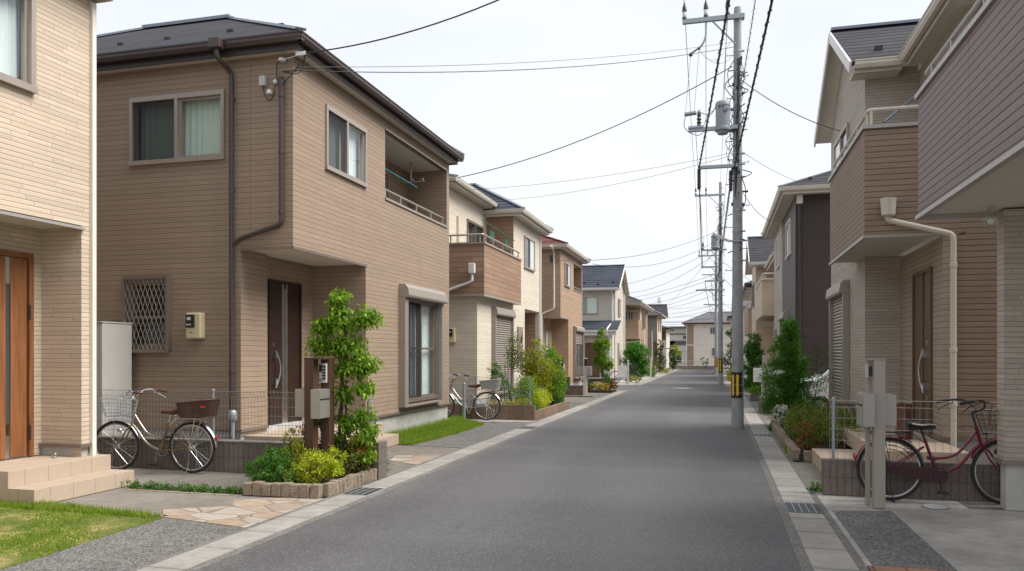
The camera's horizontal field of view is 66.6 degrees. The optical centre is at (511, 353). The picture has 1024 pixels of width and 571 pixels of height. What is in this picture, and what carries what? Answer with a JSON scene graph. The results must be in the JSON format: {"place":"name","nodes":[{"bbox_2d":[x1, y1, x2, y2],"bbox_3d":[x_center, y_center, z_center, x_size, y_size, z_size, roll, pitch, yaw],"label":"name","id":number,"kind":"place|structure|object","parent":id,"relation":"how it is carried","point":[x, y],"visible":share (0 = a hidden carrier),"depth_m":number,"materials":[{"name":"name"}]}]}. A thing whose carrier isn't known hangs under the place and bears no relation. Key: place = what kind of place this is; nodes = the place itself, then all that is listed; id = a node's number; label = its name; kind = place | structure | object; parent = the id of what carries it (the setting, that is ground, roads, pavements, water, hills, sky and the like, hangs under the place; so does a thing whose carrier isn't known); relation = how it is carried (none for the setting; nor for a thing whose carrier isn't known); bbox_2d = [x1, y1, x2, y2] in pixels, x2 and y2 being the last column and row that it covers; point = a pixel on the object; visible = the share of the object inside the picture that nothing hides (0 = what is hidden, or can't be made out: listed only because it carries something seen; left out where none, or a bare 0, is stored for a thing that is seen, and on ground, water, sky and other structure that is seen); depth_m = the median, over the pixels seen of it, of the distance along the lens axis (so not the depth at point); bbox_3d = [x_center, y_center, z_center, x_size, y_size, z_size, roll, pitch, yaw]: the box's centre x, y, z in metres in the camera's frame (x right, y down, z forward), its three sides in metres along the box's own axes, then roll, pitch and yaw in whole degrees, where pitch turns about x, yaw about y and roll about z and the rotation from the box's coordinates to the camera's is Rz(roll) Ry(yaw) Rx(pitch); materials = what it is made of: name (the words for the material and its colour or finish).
{"place":"outdoors","nodes":[
{"label":"outdoors","id":0,"kind":"place"},
{"bbox_2d":[0,498,160,517],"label":"grass","id":1,"kind":"structure","parent":0,"point":[54,505],"depth_m":7.66,"materials":[{"name":"plant"}]},
{"bbox_2d":[0,505,163,569],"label":"lawn","id":2,"kind":"structure","parent":0,"point":[115,522],"depth_m":6.94,"materials":[{"name":"plant"}]},
{"bbox_2d":[0,518,242,570],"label":"path","id":3,"kind":"structure","parent":0,"point":[135,547],"depth_m":6.26,"materials":[{"name":"gravel"}]},
{"bbox_2d":[394,419,483,445],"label":"lawn","id":4,"kind":"structure","parent":0,"point":[431,440],"depth_m":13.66,"materials":[{"name":"plant"}]},
{"bbox_2d":[384,415,466,438],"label":"grass","id":5,"kind":"structure","parent":4,"relation":"on","point":[440,423],"depth_m":15.45,"materials":[{"name":"plant"}]},
{"bbox_2d":[408,422,528,447],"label":"path","id":6,"kind":"structure","parent":0,"point":[471,436],"depth_m":14.85,"materials":[{"name":"concrete"}]},
{"bbox_2d":[198,370,801,570],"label":"road","id":7,"kind":"structure","parent":0,"point":[665,473],"depth_m":7.82,"materials":[{"name":"asphalt"}]},
{"bbox_2d":[698,251,718,374],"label":"utility pole","id":8,"kind":"object","parent":7,"relation":"on","point":[716,340],"visible":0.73,"depth_m":57.38,"materials":[{"name":"concrete"}]},
{"bbox_2d":[695,182,726,384],"bbox_3d":[9.936,-3.525,38.883,1.516,10.150,0.653,0,0,1],"label":"utility pole","id":9,"kind":"object","parent":7,"relation":"on","point":[716,244],"visible":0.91,"depth_m":38.89,"materials":[{"name":"concrete"}]},
{"bbox_2d":[682,0,751,428],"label":"utility pole","id":10,"kind":"object","parent":7,"relation":"on","point":[723,126],"visible":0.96,"depth_m":16.20,"materials":[{"name":"concrete"}]},
{"bbox_2d":[295,47,731,72],"bbox_3d":[0.800,-5.175,13.545,9.364,2.460,0.012,0,0,-35],"label":"cable","id":11,"kind":"object","parent":10,"relation":"attached to","point":[498,70],"visible":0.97,"depth_m":12.69,"materials":[{"name":"rubber"}]},
{"bbox_2d":[458,66,732,177],"bbox_3d":[1.669,-5.050,17.183,6.163,1.915,0.019,0,0,18],"label":"cable","id":12,"kind":"object","parent":10,"relation":"attached to","point":[597,133],"visible":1,"depth_m":17.13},
{"bbox_2d":[684,107,715,135],"bbox_3d":[3.969,-4.895,16.343,0.721,0.619,0.114,0,0,17],"label":"cable fitting","id":13,"kind":"object","parent":10,"relation":"attached to","point":[699,125],"visible":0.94,"depth_m":16.34,"materials":[{"name":"metal"}]},
{"bbox_2d":[698,0,730,167],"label":"cable","id":14,"kind":"object","parent":10,"relation":"attached to","point":[719,55],"visible":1,"depth_m":10.59,"materials":[{"name":"rubber"}]},
{"bbox_2d":[734,0,773,167],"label":"cable","id":15,"kind":"object","parent":10,"relation":"attached to","point":[759,58],"visible":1,"depth_m":10.68,"materials":[{"name":"rubber"}]},
{"bbox_2d":[96,0,931,325],"label":"sky","id":16,"kind":"structure","parent":0,"point":[497,119],"materials":[{"name":"white"}]},
{"bbox_2d":[387,367,797,461],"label":"ground","id":17,"kind":"structure","parent":0,"point":[595,380],"depth_m":50.18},
{"bbox_2d":[0,0,112,460],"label":"house","id":18,"kind":"structure","parent":17,"relation":"on","point":[48,227],"depth_m":9.01,"materials":[{"name":"beige brick"}]},
{"bbox_2d":[0,249,33,458],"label":"door","id":19,"kind":"structure","parent":18,"relation":"in","point":[16,274],"depth_m":8.93,"materials":[{"name":"orange wood"}]},
{"bbox_2d":[0,0,37,93],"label":"window","id":20,"kind":"structure","parent":18,"relation":"in","point":[17,17],"depth_m":8.40,"materials":[{"name":"glass"}]},
{"bbox_2d":[96,321,132,435],"bbox_3d":[-6.027,0.544,11.386,0.650,2.012,0.600,0,0,15],"label":"water heater","id":21,"kind":"object","parent":17,"relation":"on","point":[114,356],"visible":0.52,"depth_m":11.23,"materials":[{"name":"metal"}]},
{"bbox_2d":[58,468,326,522],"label":"forecourt","id":22,"kind":"structure","parent":17,"relation":"on","point":[157,502],"depth_m":8.57,"materials":[{"name":"concrete"}]},
{"bbox_2d":[0,454,133,503],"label":"porch steps","id":23,"kind":"structure","parent":22,"relation":"on","point":[33,479],"depth_m":8.50,"materials":[{"name":"beige tile"}]},
{"bbox_2d":[96,388,220,474],"bbox_3d":[-4.679,1.007,10.229,1.797,1.086,0.586,0,0,11],"label":"bicycle","id":24,"kind":"object","parent":22,"relation":"on","point":[205,408],"visible":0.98,"depth_m":10.15,"materials":[{"name":"silver metal"}]},
{"bbox_2d":[163,498,323,527],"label":"flagstone paving","id":25,"kind":"structure","parent":22,"relation":"on","point":[243,513],"depth_m":7.66,"materials":[{"name":"stone"}]},
{"bbox_2d":[259,470,364,483],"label":"planter soil","id":26,"kind":"structure","parent":22,"relation":"on","point":[326,480],"depth_m":9.07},
{"bbox_2d":[240,442,296,482],"bbox_3d":[-2.699,1.263,8.840,0.674,0.489,0.618,0,0,15],"label":"shrub","id":27,"kind":"object","parent":26,"relation":"on","point":[270,469],"visible":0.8,"depth_m":8.76,"materials":[{"name":"green plant"}]},
{"bbox_2d":[277,428,316,471],"bbox_3d":[-2.505,1.173,9.010,0.625,0.628,0.461,0,0,35],"label":"shrub","id":28,"kind":"object","parent":26,"relation":"on","point":[297,448],"visible":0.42,"depth_m":9.02,"materials":[{"name":"green plant"}]},
{"bbox_2d":[295,358,334,475],"bbox_3d":[-2.369,0.797,9.221,0.450,1.505,0.420,0,0,15],"label":"mail post","id":29,"kind":"object","parent":26,"relation":"on","point":[313,403],"visible":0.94,"depth_m":9.11,"materials":[{"name":"brown wood"}]},
{"bbox_2d":[292,444,347,483],"bbox_3d":[-2.177,1.249,8.768,0.637,0.476,0.521,0,0,15],"label":"shrub","id":30,"kind":"object","parent":26,"relation":"on","point":[322,459],"visible":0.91,"depth_m":8.69,"materials":[{"name":"green plant"}]},
{"bbox_2d":[304,285,388,470],"bbox_3d":[-2.022,0.323,9.472,1.126,2.326,0.617,0,0,15],"label":"tree","id":31,"kind":"object","parent":26,"relation":"on","point":[340,347],"visible":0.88,"depth_m":9.39,"materials":[{"name":"green plant"}]},
{"bbox_2d":[323,439,378,475],"bbox_3d":[-1.963,1.237,9.372,0.652,0.480,0.792,0,0,15],"label":"shrub","id":32,"kind":"object","parent":26,"relation":"on","point":[348,466],"visible":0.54,"depth_m":9.27,"materials":[{"name":"green plant"}]},
{"bbox_2d":[344,432,377,473],"bbox_3d":[-1.831,1.199,9.438,0.421,0.533,0.407,0,0,15],"label":"shrub","id":33,"kind":"object","parent":26,"relation":"on","point":[351,441],"visible":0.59,"depth_m":9.35,"materials":[{"name":"green plant"}]},
{"bbox_2d":[88,435,386,479],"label":"block wall","id":34,"kind":"structure","parent":17,"relation":"on","point":[230,455],"depth_m":10.34,"materials":[{"name":"concrete"}]},
{"bbox_2d":[96,389,374,440],"bbox_3d":[-4.449,0.941,10.488,5.644,0.959,0.075,0,0,15],"label":"fence","id":35,"kind":"object","parent":34,"relation":"on","point":[241,415],"visible":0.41,"depth_m":10.35,"materials":[{"name":"grey metal"}]},
{"bbox_2d":[96,14,464,439],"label":"house","id":36,"kind":"structure","parent":17,"relation":"on","point":[256,202],"depth_m":11.70,"materials":[{"name":"brown"}]},
{"bbox_2d":[127,278,169,350],"bbox_3d":[-5.304,-0.588,12.030,0.740,1.085,0.947,0,0,15],"label":"window","id":37,"kind":"structure","parent":36,"relation":"in","point":[153,293],"depth_m":11.96,"materials":[{"name":"grey metal"}]},
{"bbox_2d":[128,89,225,166],"bbox_3d":[-4.831,-3.323,11.904,1.640,1.015,0.947,0,0,15],"label":"window","id":38,"kind":"structure","parent":36,"relation":"in","point":[188,126],"depth_m":11.60,"materials":[{"name":"glass"}]},
{"bbox_2d":[268,279,301,425],"bbox_3d":[-3.663,0.005,12.644,0.160,2.350,0.980,0,0,15],"label":"door","id":39,"kind":"structure","parent":36,"relation":"in","point":[284,298],"depth_m":12.60,"materials":[{"name":"brown wood"}]},
{"bbox_2d":[325,104,367,187],"bbox_3d":[-3.088,-3.323,12.694,0.947,0.995,1.430,0,0,15],"label":"window","id":40,"kind":"structure","parent":36,"relation":"in","point":[341,131],"depth_m":12.59,"materials":[{"name":"glass"}]},
{"bbox_2d":[305,0,498,52],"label":"cable","id":41,"kind":"object","parent":36,"relation":"attached to","point":[404,32],"visible":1,"depth_m":10.20,"materials":[{"name":"rubber"}]},
{"bbox_2d":[409,299,437,401],"bbox_3d":[-1.937,-0.077,15.726,0.271,2.025,1.880,0,0,15],"label":"window","id":42,"kind":"structure","parent":36,"relation":"in","point":[419,311],"depth_m":16.06,"materials":[{"name":"glass"}]},
{"bbox_2d":[244,422,398,446],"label":"porch steps","id":43,"kind":"structure","parent":17,"relation":"on","point":[392,439],"depth_m":12.09,"materials":[{"name":"beige tile"}]},
{"bbox_2d":[129,391,627,570],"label":"kerb","id":44,"kind":"structure","parent":17,"relation":"on","point":[244,548],"depth_m":7.70,"materials":[{"name":"concrete"}]},
{"bbox_2d":[137,391,624,570],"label":"gutter","id":45,"kind":"object","parent":17,"relation":"on","point":[197,556],"visible":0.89,"depth_m":7.53,"materials":[{"name":"concrete"}]},
{"bbox_2d":[387,445,460,474],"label":"forecourt","id":46,"kind":"structure","parent":17,"relation":"on","point":[393,451],"depth_m":12.30,"materials":[{"name":"concrete"}]},
{"bbox_2d":[389,455,438,464],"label":"flagstone paving","id":47,"kind":"structure","parent":46,"relation":"on","point":[411,459],"depth_m":11.44,"materials":[{"name":"stone"}]},
{"bbox_2d":[468,419,532,422],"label":"forecourt","id":48,"kind":"structure","parent":17,"relation":"on","point":[486,421],"depth_m":18.21,"materials":[{"name":"concrete"}]},
{"bbox_2d":[447,374,501,419],"bbox_3d":[-1.117,1.003,18.288,1.789,1.094,0.608,0,0,12],"label":"bicycle","id":49,"kind":"object","parent":48,"relation":"on","point":[492,384],"visible":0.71,"depth_m":18.21,"materials":[{"name":"silver metal"}]},
{"bbox_2d":[449,173,553,403],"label":"house","id":50,"kind":"structure","parent":17,"relation":"on","point":[494,293],"depth_m":21.52,"materials":[{"name":"beige"}]},
{"bbox_2d":[467,219,483,294],"bbox_3d":[-1.495,-2.723,22.839,0.947,2.195,1.560,0,0,15],"label":"window","id":51,"kind":"structure","parent":50,"relation":"in","point":[472,227],"depth_m":22.73,"materials":[{"name":"glass"}]},
{"bbox_2d":[524,235,535,271],"bbox_3d":[0.587,-3.280,25.599,0.058,1.040,1.400,0,0,15],"label":"window","id":52,"kind":"structure","parent":50,"relation":"in","point":[529,244],"depth_m":25.57,"materials":[{"name":"glass"}]},
{"bbox_2d":[447,401,568,420],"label":"planter wall","id":53,"kind":"structure","parent":17,"relation":"on","point":[518,412],"depth_m":18.48,"materials":[{"name":"brick"}]},
{"bbox_2d":[455,376,530,404],"bbox_3d":[-0.989,1.003,18.676,2.954,0.974,0.075,0,0,15],"label":"fence","id":54,"kind":"object","parent":53,"relation":"on","point":[501,385],"visible":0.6,"depth_m":18.45,"materials":[{"name":"grey metal"}]},
{"bbox_2d":[540,235,590,384],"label":"house","id":55,"kind":"structure","parent":17,"relation":"on","point":[562,329],"depth_m":30.64,"materials":[{"name":"beige brick"}]},
{"bbox_2d":[546,393,609,407],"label":"forecourt","id":56,"kind":"structure","parent":17,"relation":"on","point":[572,404],"depth_m":27.83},
{"bbox_2d":[564,385,594,396],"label":"garden wall","id":57,"kind":"structure","parent":56,"relation":"on","point":[576,391],"depth_m":28.53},
{"bbox_2d":[576,358,591,395],"bbox_3d":[2.591,0.850,28.100,0.560,1.400,0.320,0,0,15],"label":"mail post","id":58,"kind":"object","parent":56,"relation":"on","point":[585,370],"visible":0.91,"depth_m":28.02,"materials":[{"name":"silver metal"}]},
{"bbox_2d":[587,389,615,392],"bbox_3d":[3.494,1.538,32.226,1.500,0.095,1.100,0,0,15],"label":"flower bed","id":59,"kind":"object","parent":17,"relation":"on","point":[600,391],"visible":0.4,"depth_m":31.72,"materials":[{"name":"soil"}]},
{"bbox_2d":[591,327,614,389],"bbox_3d":[3.744,0.166,32.361,1.043,2.634,0.760,0,0,15],"label":"tree","id":60,"kind":"object","parent":59,"relation":"on","point":[602,362],"visible":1,"depth_m":32.28,"materials":[{"name":"green plant"}]},
{"bbox_2d":[582,264,629,377],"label":"house","id":61,"kind":"structure","parent":17,"relation":"on","point":[605,290],"depth_m":45.42,"materials":[{"name":"beige"}]},
{"bbox_2d":[582,297,597,313],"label":"window","id":62,"kind":"structure","parent":61,"relation":"in","point":[589,305],"depth_m":45.52,"materials":[{"name":"glass"}]},
{"bbox_2d":[584,343,598,377],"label":"door","id":63,"kind":"structure","parent":61,"relation":"in","point":[588,353],"depth_m":44.64,"materials":[{"name":"brown wood"}]},
{"bbox_2d":[625,295,653,370],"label":"house","id":64,"kind":"structure","parent":17,"relation":"on","point":[636,321],"depth_m":55.03,"materials":[{"name":"beige"}]},
{"bbox_2d":[613,370,669,384],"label":"forecourt","id":65,"kind":"structure","parent":17,"relation":"on","point":[622,382],"depth_m":45.66,"materials":[{"name":"concrete"}]},
{"bbox_2d":[620,338,650,379],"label":"tree","id":66,"kind":"object","parent":65,"relation":"on","point":[633,356],"visible":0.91,"depth_m":46.89,"materials":[{"name":"green plant"}]},
{"bbox_2d":[648,304,667,370],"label":"house","id":67,"kind":"structure","parent":17,"relation":"on","point":[655,317],"depth_m":66.74,"materials":[{"name":"beige"}]},
{"bbox_2d":[662,325,673,368],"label":"house","id":68,"kind":"structure","parent":17,"relation":"on","point":[666,330],"depth_m":75.46,"materials":[{"name":"white"}]},
{"bbox_2d":[662,322,685,365],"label":"house","id":69,"kind":"structure","parent":17,"relation":"on","point":[678,335],"depth_m":97.83,"materials":[{"name":"white"}]},
{"bbox_2d":[682,311,730,366],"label":"house","id":70,"kind":"structure","parent":17,"relation":"on","point":[700,337],"depth_m":83.61,"materials":[{"name":"beige"}]},
{"bbox_2d":[743,280,751,367],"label":"house","id":71,"kind":"structure","parent":17,"relation":"on","point":[747,286],"depth_m":45.32,"materials":[{"name":"beige"}]},
{"bbox_2d":[745,236,773,382],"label":"house","id":72,"kind":"structure","parent":17,"relation":"on","point":[759,265],"depth_m":36.35,"materials":[{"name":"beige"}]},
{"bbox_2d":[746,393,829,424],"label":"forecourt","id":73,"kind":"structure","parent":17,"relation":"on","point":[765,417],"depth_m":19.86,"materials":[{"name":"concrete"}]},
{"bbox_2d":[743,332,765,393],"bbox_3d":[9.026,0.346,29.146,0.947,2.470,0.950,0,0,15],"label":"tree","id":74,"kind":"object","parent":73,"relation":"on","point":[752,351],"visible":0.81,"depth_m":29.01,"materials":[{"name":"green plant"}]},
{"bbox_2d":[753,355,772,396],"bbox_3d":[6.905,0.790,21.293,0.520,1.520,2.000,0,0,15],"label":"mail post","id":75,"kind":"object","parent":73,"relation":"on","point":[756,371],"visible":0.39,"depth_m":22.12,"materials":[{"name":"white paint"}]},
{"bbox_2d":[753,316,816,419],"bbox_3d":[5.817,0.380,16.644,1.324,2.392,1.278,0,0,15],"label":"tree","id":76,"kind":"object","parent":73,"relation":"on","point":[786,388],"visible":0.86,"depth_m":16.50,"materials":[{"name":"green plant"}]},
{"bbox_2d":[801,361,829,417],"bbox_3d":[8.511,0.740,18.878,3.377,1.620,1.690,0,0,15],"label":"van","id":77,"kind":"object","parent":73,"relation":"on","point":[826,374],"visible":0.09,"depth_m":18.50,"materials":[{"name":"white paint"}]},
{"bbox_2d":[761,170,830,375],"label":"house","id":78,"kind":"structure","parent":17,"relation":"on","point":[797,228],"depth_m":21.71,"materials":[{"name":"grey"}]},
{"bbox_2d":[785,218,790,259],"bbox_3d":[8.396,-3.485,23.691,0.058,1.070,1.500,0,0,15],"label":"window","id":79,"kind":"structure","parent":78,"relation":"in","point":[788,226],"depth_m":23.66,"materials":[{"name":"white glass"}]},
{"bbox_2d":[744,395,859,570],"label":"gutter","id":80,"kind":"object","parent":17,"relation":"on","point":[824,548],"visible":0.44,"depth_m":7.39,"materials":[{"name":"concrete"}]},
{"bbox_2d":[785,502,823,513],"bbox_3d":[2.918,1.541,7.798,0.320,0.014,0.510,0,0,15],"label":"drain grate","id":81,"kind":"object","parent":80,"relation":"on","point":[804,507],"visible":1,"depth_m":7.75,"materials":[{"name":"metal"}]},
{"bbox_2d":[744,393,869,570],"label":"kerb","id":82,"kind":"structure","parent":17,"relation":"on","point":[804,562],"depth_m":7.53,"materials":[{"name":"concrete"}]},
{"bbox_2d":[794,462,820,492],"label":"forecourt","id":83,"kind":"structure","parent":17,"relation":"on","point":[810,471],"depth_m":10.22,"materials":[{"name":"concrete"}]},
{"bbox_2d":[812,425,970,471],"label":"porch steps","id":84,"kind":"structure","parent":83,"relation":"on","point":[938,448],"depth_m":10.24,"materials":[{"name":"beige tile"}]},
{"bbox_2d":[895,403,912,438],"bbox_3d":[5.331,0.914,10.590,0.220,0.470,0.220,0,0,15],"label":"umbrella stand","id":85,"kind":"object","parent":84,"relation":"on","point":[900,414],"visible":0.68,"depth_m":10.51,"materials":[{"name":"brown"}]},
{"bbox_2d":[781,423,853,461],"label":"planter soil","id":86,"kind":"structure","parent":17,"relation":"on","point":[820,446],"depth_m":12.28,"materials":[{"name":"soil"}]},
{"bbox_2d":[769,403,792,425],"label":"shrub","id":87,"kind":"object","parent":86,"relation":"on","point":[778,413],"visible":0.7,"depth_m":15.78,"materials":[{"name":"white plant"}]},
{"bbox_2d":[794,420,820,450],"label":"shrub","id":88,"kind":"object","parent":86,"relation":"on","point":[804,444],"visible":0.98,"depth_m":11.62,"materials":[{"name":"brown plant"}]},
{"bbox_2d":[789,393,829,426],"bbox_3d":[5.935,1.129,15.517,0.846,0.715,0.766,0,0,-28],"label":"shrub","id":89,"kind":"object","parent":86,"relation":"on","point":[814,402],"visible":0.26,"depth_m":15.52,"materials":[{"name":"green plant"}]},
{"bbox_2d":[800,347,832,401],"bbox_3d":[6.322,0.657,16.154,0.797,1.750,0.730,0,0,15],"label":"tree","id":90,"kind":"object","parent":86,"relation":"on","point":[818,380],"visible":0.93,"depth_m":16.10,"materials":[{"name":"green plant"}]},
{"bbox_2d":[778,397,864,448],"bbox_3d":[5.236,1.121,13.049,1.438,0.736,3.286,0,0,15],"label":"shrub","id":91,"kind":"object","parent":86,"relation":"on","point":[820,423],"visible":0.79,"depth_m":12.84,"materials":[{"name":"green plant"}]},
{"bbox_2d":[814,0,996,463],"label":"house","id":92,"kind":"structure","parent":17,"relation":"on","point":[912,300],"depth_m":11.30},
{"bbox_2d":[833,122,848,170],"bbox_3d":[6.362,-3.745,15.086,0.058,0.990,1.680,0,0,15],"label":"window","id":93,"kind":"structure","parent":92,"relation":"in","point":[843,137],"depth_m":15.05,"materials":[{"name":"glass"}]},
{"bbox_2d":[912,266,932,437],"bbox_3d":[5.873,-0.025,11.196,0.160,2.350,1.050,0,0,15],"label":"door","id":94,"kind":"structure","parent":92,"relation":"in","point":[922,281],"depth_m":11.18,"materials":[{"name":"brown wood"}]},
{"bbox_2d":[868,565,948,570],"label":"brick edging","id":95,"kind":"object","parent":17,"relation":"on","point":[878,568],"visible":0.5,"depth_m":5.59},
{"bbox_2d":[821,458,1000,501],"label":"block wall","id":96,"kind":"structure","parent":17,"relation":"on","point":[839,477],"depth_m":8.35,"materials":[{"name":"concrete"}]},
{"bbox_2d":[831,397,996,463],"bbox_3d":[5.457,0.963,8.131,4.004,0.974,0.075,0,0,15],"label":"fence","id":97,"kind":"object","parent":96,"relation":"on","point":[844,440],"visible":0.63,"depth_m":8.40,"materials":[{"name":"grey metal"}]},
{"bbox_2d":[816,493,1023,570],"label":"forecourt","id":98,"kind":"structure","parent":17,"relation":"on","point":[957,536],"depth_m":6.91,"materials":[{"name":"concrete"}]},
{"bbox_2d":[856,358,895,508],"bbox_3d":[3.708,0.798,7.926,0.347,1.503,0.380,0,0,15],"label":"mail post","id":99,"kind":"object","parent":98,"relation":"on","point":[876,409],"visible":1,"depth_m":7.83,"materials":[{"name":"silver metal"}]},
{"bbox_2d":[853,398,1000,503],"bbox_3d":[4.512,1.005,8.100,1.795,1.090,0.583,0,0,12],"label":"bicycle","id":100,"kind":"object","parent":98,"relation":"on","point":[933,474],"visible":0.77,"depth_m":8.12,"materials":[{"name":"red metal"}]},
{"bbox_2d":[914,0,1023,510],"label":"house","id":101,"kind":"structure","parent":17,"relation":"on","point":[969,95],"depth_m":7.09,"materials":[{"name":"beige"}]},
{"bbox_2d":[957,500,1012,510],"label":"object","id":102,"kind":"structure","parent":17,"relation":"on","point":[981,505],"depth_m":7.96,"materials":[{"name":"concrete"}]},
{"bbox_2d":[833,510,956,570],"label":"path","id":103,"kind":"structure","parent":0,"point":[887,538],"depth_m":6.44,"materials":[{"name":"gravel"}]},
{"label":"planter soil","id":104,"kind":"structure","parent":0,"visible":0},
{"bbox_2d":[487,362,510,402],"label":"tree","id":105,"kind":"object","parent":104,"relation":"on","point":[499,374],"visible":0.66,"depth_m":19.18,"materials":[{"name":"green plant"}]},
{"bbox_2d":[503,331,530,402],"bbox_3d":[0.071,0.442,19.607,0.710,2.022,0.815,0,0,34],"label":"tree","id":106,"kind":"object","parent":104,"relation":"on","point":[517,361],"visible":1,"depth_m":19.55,"materials":[{"name":"green plant"}]},
{"bbox_2d":[505,374,541,404],"bbox_3d":[0.271,0.976,19.774,0.979,0.960,0.858,0,0,15],"label":"shrub","id":107,"kind":"object","parent":104,"relation":"on","point":[525,384],"visible":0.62,"depth_m":19.71,"materials":[{"name":"green plant"}]},
{"bbox_2d":[517,337,558,391],"bbox_3d":[0.686,0.486,20.949,1.174,1.934,0.928,0,0,15],"label":"tree","id":108,"kind":"object","parent":104,"relation":"on","point":[540,376],"visible":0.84,"depth_m":20.88,"materials":[{"name":"green plant"}]},
{"bbox_2d":[527,387,552,408],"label":"shrub","id":109,"kind":"object","parent":104,"relation":"on","point":[540,400],"visible":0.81,"depth_m":19.83,"materials":[{"name":"green plant"}]},
{"bbox_2d":[535,340,569,404],"bbox_3d":[1.084,0.513,21.776,1.039,1.879,0.986,0,0,15],"label":"tree","id":110,"kind":"object","parent":104,"relation":"on","point":[560,373],"visible":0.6,"depth_m":21.66,"materials":[{"name":"green plant"}]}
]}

